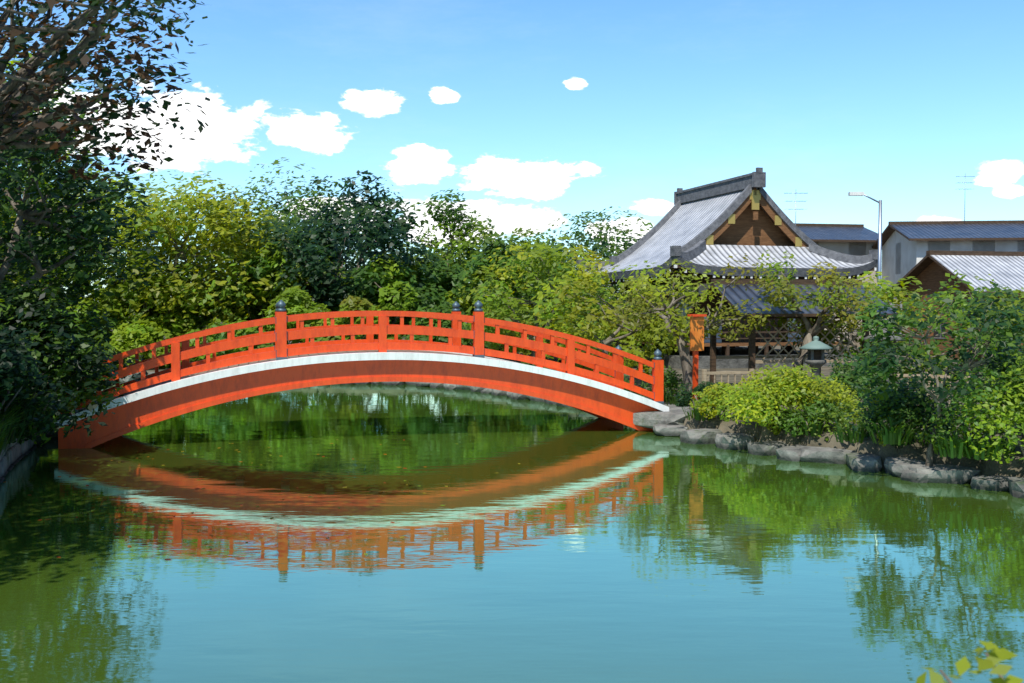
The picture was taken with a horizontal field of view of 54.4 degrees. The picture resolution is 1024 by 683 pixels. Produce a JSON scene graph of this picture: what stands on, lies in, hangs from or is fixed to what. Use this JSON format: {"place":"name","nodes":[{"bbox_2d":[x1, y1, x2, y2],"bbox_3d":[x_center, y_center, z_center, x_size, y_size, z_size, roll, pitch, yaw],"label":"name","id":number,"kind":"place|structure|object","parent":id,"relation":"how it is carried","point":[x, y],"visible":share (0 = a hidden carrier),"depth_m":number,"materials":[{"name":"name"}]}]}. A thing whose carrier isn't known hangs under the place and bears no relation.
{"place":"outdoors","nodes":[
{"label":"outdoors","id":0,"kind":"place"},
{"bbox_2d":[0,384,1023,682],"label":"water","id":1,"kind":"structure","parent":0,"point":[540,542],"depth_m":11.32,"materials":[{"name":"green liquid"}]},
{"bbox_2d":[39,439,519,559],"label":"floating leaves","id":2,"kind":"object","parent":1,"relation":"on","point":[193,512],"visible":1,"depth_m":14.19,"materials":[{"name":"green plant"}]},
{"bbox_2d":[0,0,1023,300],"label":"sky","id":3,"kind":"structure","parent":0,"point":[537,112],"materials":[{"name":"blue"}]},
{"bbox_2d":[80,312,1023,477],"bbox_3d":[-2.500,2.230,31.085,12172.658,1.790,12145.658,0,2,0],"label":"ground","id":4,"kind":"structure","parent":0,"point":[1014,467],"depth_m":19.16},
{"bbox_2d":[0,433,36,482],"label":"bank wall","id":5,"kind":"structure","parent":4,"relation":"on","point":[16,453],"depth_m":17.91,"materials":[{"name":"stone"}]},
{"bbox_2d":[0,382,61,454],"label":"bush","id":6,"kind":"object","parent":5,"relation":"on","point":[9,423],"depth_m":16.61,"materials":[{"name":"green plant"}]},
{"bbox_2d":[0,326,79,443],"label":"overhang","id":7,"kind":"object","parent":5,"relation":"on","point":[12,367],"visible":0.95,"depth_m":16.29,"materials":[{"name":"green plant"}]},
{"bbox_2d":[0,276,123,446],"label":"overhanging shrub","id":8,"kind":"object","parent":5,"relation":"on","point":[55,347],"visible":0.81,"depth_m":18.39,"materials":[{"name":"green plant"}]},
{"bbox_2d":[19,297,147,428],"bbox_3d":[-9.514,0.434,20.696,3.093,2.768,3.367,1,2,32],"label":"overhang","id":9,"kind":"object","parent":5,"relation":"on","point":[89,327],"visible":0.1,"depth_m":20.68,"materials":[{"name":"green plant"}]},
{"bbox_2d":[2,237,84,308],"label":"understorey","id":10,"kind":"object","parent":4,"relation":"on","point":[54,278],"visible":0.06,"depth_m":43.37,"materials":[{"name":"green plant"}]},
{"bbox_2d":[0,51,116,303],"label":"tree","id":11,"kind":"object","parent":4,"relation":"on","point":[22,192],"visible":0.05,"depth_m":27.61,"materials":[{"name":"green plant"}]},
{"bbox_2d":[0,68,166,331],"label":"tree","id":12,"kind":"object","parent":4,"relation":"on","point":[77,233],"visible":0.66,"depth_m":20.34,"materials":[{"name":"green plant"}]},
{"bbox_2d":[67,296,123,360],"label":"shrub","id":13,"kind":"object","parent":4,"relation":"on","point":[113,320],"visible":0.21,"depth_m":40.58,"materials":[{"name":"green plant"}]},
{"bbox_2d":[0,151,200,316],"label":"tree","id":14,"kind":"object","parent":4,"relation":"on","point":[162,247],"visible":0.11,"depth_m":43.92,"materials":[{"name":"green plant"}]},
{"bbox_2d":[0,0,209,210],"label":"tree","id":15,"kind":"object","parent":4,"relation":"on","point":[23,92],"visible":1,"depth_m":11.07,"materials":[{"name":"green plant"}]},
{"bbox_2d":[85,271,168,362],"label":"understorey","id":16,"kind":"object","parent":4,"relation":"on","point":[112,286],"visible":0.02,"depth_m":44.16,"materials":[{"name":"green plant"}]},
{"bbox_2d":[102,318,181,367],"bbox_3d":[-14.924,0.198,40.378,3.142,2.302,4.041,1,2,17],"label":"shrub","id":17,"kind":"object","parent":4,"relation":"on","point":[141,333],"visible":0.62,"depth_m":39.61,"materials":[{"name":"green plant"}]},
{"bbox_2d":[96,247,201,343],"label":"understorey","id":18,"kind":"object","parent":4,"relation":"on","point":[179,328],"visible":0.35,"depth_m":42.06,"materials":[{"name":"green plant"}]},
{"bbox_2d":[38,171,292,336],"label":"tree","id":19,"kind":"object","parent":4,"relation":"on","point":[224,228],"visible":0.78,"depth_m":41.76,"materials":[{"name":"green plant"}]},
{"bbox_2d":[170,274,273,347],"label":"understorey","id":20,"kind":"object","parent":4,"relation":"on","point":[205,319],"visible":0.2,"depth_m":43.65,"materials":[{"name":"green plant"}]},
{"bbox_2d":[180,318,272,361],"bbox_3d":[-11.298,0.233,40.014,3.973,2.375,3.578,-1,2,-25],"label":"shrub","id":21,"kind":"object","parent":4,"relation":"on","point":[223,335],"visible":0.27,"depth_m":39.31,"materials":[{"name":"green plant"}]},
{"bbox_2d":[156,204,350,348],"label":"tree","id":22,"kind":"object","parent":4,"relation":"on","point":[254,311],"visible":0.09,"depth_m":46.42,"materials":[{"name":"green plant"}]},
{"bbox_2d":[211,241,321,344],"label":"understorey","id":23,"kind":"object","parent":4,"relation":"on","point":[257,271],"visible":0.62,"depth_m":42.36,"materials":[{"name":"green plant"}]},
{"bbox_2d":[258,285,330,343],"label":"shrub","id":24,"kind":"object","parent":4,"relation":"on","point":[296,299],"visible":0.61,"depth_m":40.28,"materials":[{"name":"green plant"}]},
{"bbox_2d":[189,157,432,342],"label":"tree","id":25,"kind":"object","parent":4,"relation":"on","point":[286,212],"visible":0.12,"depth_m":55.00,"materials":[{"name":"green plant"}]},
{"bbox_2d":[299,259,356,342],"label":"understorey","id":26,"kind":"object","parent":4,"relation":"on","point":[340,276],"visible":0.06,"depth_m":43.92,"materials":[{"name":"green plant"}]},
{"bbox_2d":[249,170,439,311],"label":"tree","id":27,"kind":"object","parent":4,"relation":"on","point":[375,236],"visible":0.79,"depth_m":42.79,"materials":[{"name":"green plant"}]},
{"bbox_2d":[314,295,401,341],"bbox_3d":[-6.476,-0.332,40.151,3.938,3.092,3.454,-2,2,-42],"label":"shrub","id":28,"kind":"object","parent":4,"relation":"on","point":[353,304],"visible":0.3,"depth_m":39.62,"materials":[{"name":"green plant"}]},
{"bbox_2d":[329,278,431,338],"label":"understorey","id":29,"kind":"object","parent":4,"relation":"on","point":[372,298],"visible":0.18,"depth_m":42.55,"materials":[{"name":"green plant"}]},
{"bbox_2d":[342,253,449,338],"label":"tree","id":30,"kind":"object","parent":4,"relation":"on","point":[377,275],"visible":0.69,"depth_m":41.47,"materials":[{"name":"green plant"}]},
{"bbox_2d":[393,252,474,336],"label":"understorey","id":31,"kind":"object","parent":4,"relation":"on","point":[444,274],"visible":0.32,"depth_m":44.30,"materials":[{"name":"green plant"}]},
{"bbox_2d":[401,300,488,356],"bbox_3d":[-2.926,-0.202,39.231,3.946,2.884,2.843,1,2,20],"label":"shrub","id":32,"kind":"object","parent":4,"relation":"on","point":[441,308],"visible":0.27,"depth_m":38.78,"materials":[{"name":"green plant"}]},
{"bbox_2d":[402,188,494,322],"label":"tall tree","id":33,"kind":"object","parent":4,"relation":"on","point":[440,219],"visible":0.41,"depth_m":48.28,"materials":[{"name":"green plant"}]},
{"bbox_2d":[440,231,532,358],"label":"understorey","id":34,"kind":"object","parent":4,"relation":"on","point":[475,267],"visible":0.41,"depth_m":42.63,"materials":[{"name":"green plant"}]},
{"bbox_2d":[437,220,556,296],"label":"tree","id":35,"kind":"object","parent":4,"relation":"on","point":[520,242],"visible":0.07,"depth_m":51.71,"materials":[{"name":"green plant"}]},
{"bbox_2d":[464,311,530,360],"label":"shrub","id":36,"kind":"object","parent":4,"relation":"on","point":[524,353],"visible":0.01,"depth_m":40.52,"materials":[{"name":"green plant"}]},
{"bbox_2d":[36,372,1023,498],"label":"shore rocks","id":37,"kind":"object","parent":4,"relation":"on","point":[670,422],"visible":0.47,"depth_m":18.55,"materials":[{"name":"stone"}]},
{"bbox_2d":[54,300,668,448],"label":"arch bridge","id":38,"kind":"structure","parent":37,"relation":"on","point":[177,388],"depth_m":21.73,"materials":[{"name":"paint"}]},
{"bbox_2d":[848,275,1023,465],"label":"island tree","id":39,"kind":"object","parent":37,"relation":"on","point":[888,361],"visible":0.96,"depth_m":16.10,"materials":[{"name":"green plant"}]},
{"bbox_2d":[458,234,620,360],"bbox_3d":[1.000,-1.135,35.696,5.989,5.375,4.737,0,2,0],"label":"island tree","id":40,"kind":"object","parent":4,"relation":"on","point":[529,273],"visible":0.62,"depth_m":34.97,"materials":[{"name":"green plant"}]},
{"bbox_2d":[486,240,603,355],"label":"tree","id":41,"kind":"object","parent":4,"relation":"on","point":[576,257],"visible":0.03,"depth_m":46.20,"materials":[{"name":"green plant"}]},
{"bbox_2d":[515,261,604,362],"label":"understorey","id":42,"kind":"object","parent":4,"relation":"on","point":[551,279],"visible":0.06,"depth_m":42.66,"materials":[{"name":"green plant"}]},
{"bbox_2d":[514,206,652,321],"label":"tree","id":43,"kind":"object","parent":4,"relation":"on","point":[604,249],"visible":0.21,"depth_m":57.90,"materials":[{"name":"green plant"}]},
{"bbox_2d":[544,317,623,367],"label":"shrub","id":44,"kind":"object","parent":4,"relation":"on","point":[578,325],"visible":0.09,"depth_m":40.57,"materials":[{"name":"green plant"}]},
{"bbox_2d":[528,252,678,375],"bbox_3d":[2.761,-0.568,31.474,5.911,4.519,4.485,-1,2,-25],"label":"island tree","id":45,"kind":"object","parent":4,"relation":"on","point":[607,330],"visible":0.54,"depth_m":30.78,"materials":[{"name":"green plant"}]},
{"bbox_2d":[599,371,635,383],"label":"shrub","id":46,"kind":"object","parent":4,"relation":"on","point":[626,380],"visible":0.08,"depth_m":28.62,"materials":[{"name":"green plant"}]},
{"bbox_2d":[593,304,678,367],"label":"shrub","id":47,"kind":"object","parent":4,"relation":"on","point":[673,352],"visible":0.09,"depth_m":40.76,"materials":[{"name":"green plant"}]},
{"bbox_2d":[640,366,684,397],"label":"shrub","id":48,"kind":"object","parent":4,"relation":"on","point":[670,383],"visible":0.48,"depth_m":26.18,"materials":[{"name":"green plant"}]},
{"bbox_2d":[611,253,770,401],"bbox_3d":[4.074,-0.177,25.637,4.000,4.212,4.341,2,2,42],"label":"island tree","id":49,"kind":"object","parent":4,"relation":"on","point":[678,332],"visible":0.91,"depth_m":25.64,"materials":[{"name":"green plant"}]},
{"bbox_2d":[687,314,706,398],"bbox_3d":[4.662,0.484,25.182,0.460,2.350,0.205,0,2,-14],"label":"signpost","id":50,"kind":"object","parent":4,"relation":"on","point":[696,333],"visible":0.88,"depth_m":25.12,"materials":[{"name":"paint"}]},
{"bbox_2d":[675,381,719,406],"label":"shrub","id":51,"kind":"object","parent":4,"relation":"on","point":[700,387],"visible":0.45,"depth_m":24.20,"materials":[{"name":"green plant"}]},
{"bbox_2d":[689,382,748,419],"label":"shrub","id":52,"kind":"object","parent":4,"relation":"on","point":[713,397],"visible":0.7,"depth_m":21.42,"materials":[{"name":"green plant"}]},
{"bbox_2d":[576,167,877,368],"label":"temple hall","id":53,"kind":"structure","parent":4,"relation":"on","point":[713,226],"depth_m":41.82,"materials":[{"name":"tile"}]},
{"bbox_2d":[702,369,800,398],"bbox_3d":[5.950,1.125,24.698,2.686,0.900,0.090,-1,2,-16],"label":"garden fence","id":54,"kind":"object","parent":4,"relation":"on","point":[705,375],"visible":0.27,"depth_m":24.50,"materials":[{"name":"brown wood"}]},
{"bbox_2d":[750,403,798,434],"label":"shrub","id":55,"kind":"object","parent":4,"relation":"on","point":[775,431],"visible":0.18,"depth_m":20.12,"materials":[{"name":"green plant"}]},
{"bbox_2d":[687,279,896,390],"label":"pavilion","id":56,"kind":"structure","parent":4,"relation":"on","point":[738,293],"depth_m":27.47,"materials":[{"name":"brown wood"}]},
{"bbox_2d":[716,363,881,440],"bbox_3d":[5.728,1.161,19.889,3.161,1.477,2.716,0,2,0],"label":"shrub","id":57,"kind":"object","parent":4,"relation":"on","point":[788,388],"visible":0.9,"depth_m":19.51,"materials":[{"name":"green plant"}]},
{"bbox_2d":[742,250,883,369],"bbox_3d":[8.211,-0.314,27.001,3.841,4.354,4.176,0,2,0],"label":"island tree","id":58,"kind":"object","parent":4,"relation":"on","point":[821,322],"visible":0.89,"depth_m":26.45,"materials":[{"name":"green plant"}]},
{"bbox_2d":[776,393,854,436],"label":"shrub","id":59,"kind":"object","parent":4,"relation":"on","point":[810,411],"visible":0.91,"depth_m":19.15,"materials":[{"name":"green plant"}]},
{"bbox_2d":[799,336,832,387],"bbox_3d":[7.700,0.708,25.235,0.864,1.700,0.748,0,2,0],"label":"stone lantern","id":60,"kind":"object","parent":4,"relation":"on","point":[815,348],"visible":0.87,"depth_m":25.09,"materials":[{"name":"grey stone"}]},
{"bbox_2d":[795,353,890,417],"bbox_3d":[7.640,1.040,22.251,2.680,1.570,2.560,0,2,0],"label":"shrub","id":61,"kind":"object","parent":4,"relation":"on","point":[851,382],"visible":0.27,"depth_m":21.84,"materials":[{"name":"green plant"}]},
{"bbox_2d":[787,271,940,367],"bbox_3d":[10.743,-0.238,30.522,4.503,3.897,4.340,0,2,0],"label":"island tree","id":62,"kind":"object","parent":4,"relation":"on","point":[889,298],"visible":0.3,"depth_m":29.76,"materials":[{"name":"green plant"}]},
{"bbox_2d":[848,192,881,327],"bbox_3d":[12.407,-1.989,34.955,1.214,6.480,0.240,0,2,0],"label":"street lamp pole","id":63,"kind":"object","parent":4,"relation":"on","point":[879,230],"visible":0.49,"depth_m":34.85,"materials":[{"name":"grey metal"},{"name":"glass"}]},
{"bbox_2d":[863,325,905,382],"bbox_3d":[9.200,0.577,24.630,1.104,2.000,0.956,0,2,0],"label":"stone lantern","id":64,"kind":"object","parent":4,"relation":"on","point":[891,339],"visible":0.15,"depth_m":24.41,"materials":[{"name":"grey stone"}]},
{"bbox_2d":[855,396,935,445],"bbox_3d":[6.915,1.488,18.058,1.404,1.027,1.242,0,2,0],"label":"shrub","id":65,"kind":"object","parent":4,"relation":"on","point":[874,408],"visible":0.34,"depth_m":17.93,"materials":[{"name":"green plant"}]},
{"bbox_2d":[846,373,964,447],"bbox_3d":[7.140,1.252,18.058,2.078,1.402,1.814,1,2,23],"label":"shrub","id":66,"kind":"object","parent":4,"relation":"on","point":[902,399],"visible":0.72,"depth_m":17.70,"materials":[{"name":"green plant"}]},
{"bbox_2d":[858,412,1018,460],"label":"shore grass","id":67,"kind":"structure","parent":4,"relation":"on","point":[954,448],"depth_m":15.98,"materials":[{"name":"green plant"}]},
{"bbox_2d":[897,372,1003,405],"bbox_3d":[10.300,1.180,22.948,3.937,0.900,0.090,1,2,28],"label":"garden fence","id":68,"kind":"object","parent":4,"relation":"on","point":[908,376],"visible":0.07,"depth_m":23.19,"materials":[{"name":"brown wood"}]},
{"bbox_2d":[889,269,1023,389],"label":"island tree","id":69,"kind":"object","parent":4,"relation":"on","point":[978,357],"visible":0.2,"depth_m":28.43,"materials":[{"name":"green plant"}]},
{"bbox_2d":[890,250,1023,358],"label":"wood house","id":70,"kind":"structure","parent":4,"relation":"on","point":[930,269],"depth_m":48.82,"materials":[{"name":"tile"}]},
{"bbox_2d":[916,640,1023,682],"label":"sprig plant","id":71,"kind":"object","parent":4,"relation":"on","point":[995,657],"visible":1,"depth_m":3.48,"materials":[{"name":"green plant"}]},
{"bbox_2d":[917,350,1023,463],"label":"shrub","id":72,"kind":"object","parent":4,"relation":"on","point":[994,393],"visible":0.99,"depth_m":15.73,"materials":[{"name":"green plant"}]},
{"bbox_2d":[949,339,1023,435],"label":"shrub","id":73,"kind":"object","parent":4,"relation":"on","point":[990,375],"visible":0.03,"depth_m":18.62,"materials":[{"name":"green plant"}]},
{"bbox_2d":[979,297,1023,355],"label":"island tree","id":74,"kind":"object","parent":4,"relation":"on","point":[1019,348],"visible":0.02,"depth_m":32.19,"materials":[{"name":"green plant"}]},
{"bbox_2d":[624,385,1017,460],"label":"edge grass","id":75,"kind":"structure","parent":0,"point":[699,416],"depth_m":18.75,"materials":[{"name":"green plant"}]},
{"bbox_2d":[794,223,877,342],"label":"house","id":76,"kind":"structure","parent":0,"point":[855,239],"depth_m":68.87,"materials":[{"name":"tile"}]},
{"bbox_2d":[872,220,1023,341],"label":"white house","id":77,"kind":"structure","parent":0,"point":[906,245],"depth_m":61.96,"materials":[{"name":"paint"}]},
{"bbox_2d":[955,173,974,223],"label":"antenna","id":78,"kind":"object","parent":77,"relation":"on","point":[963,189],"visible":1,"depth_m":63.69,"materials":[{"name":"grey metal"}]}
]}

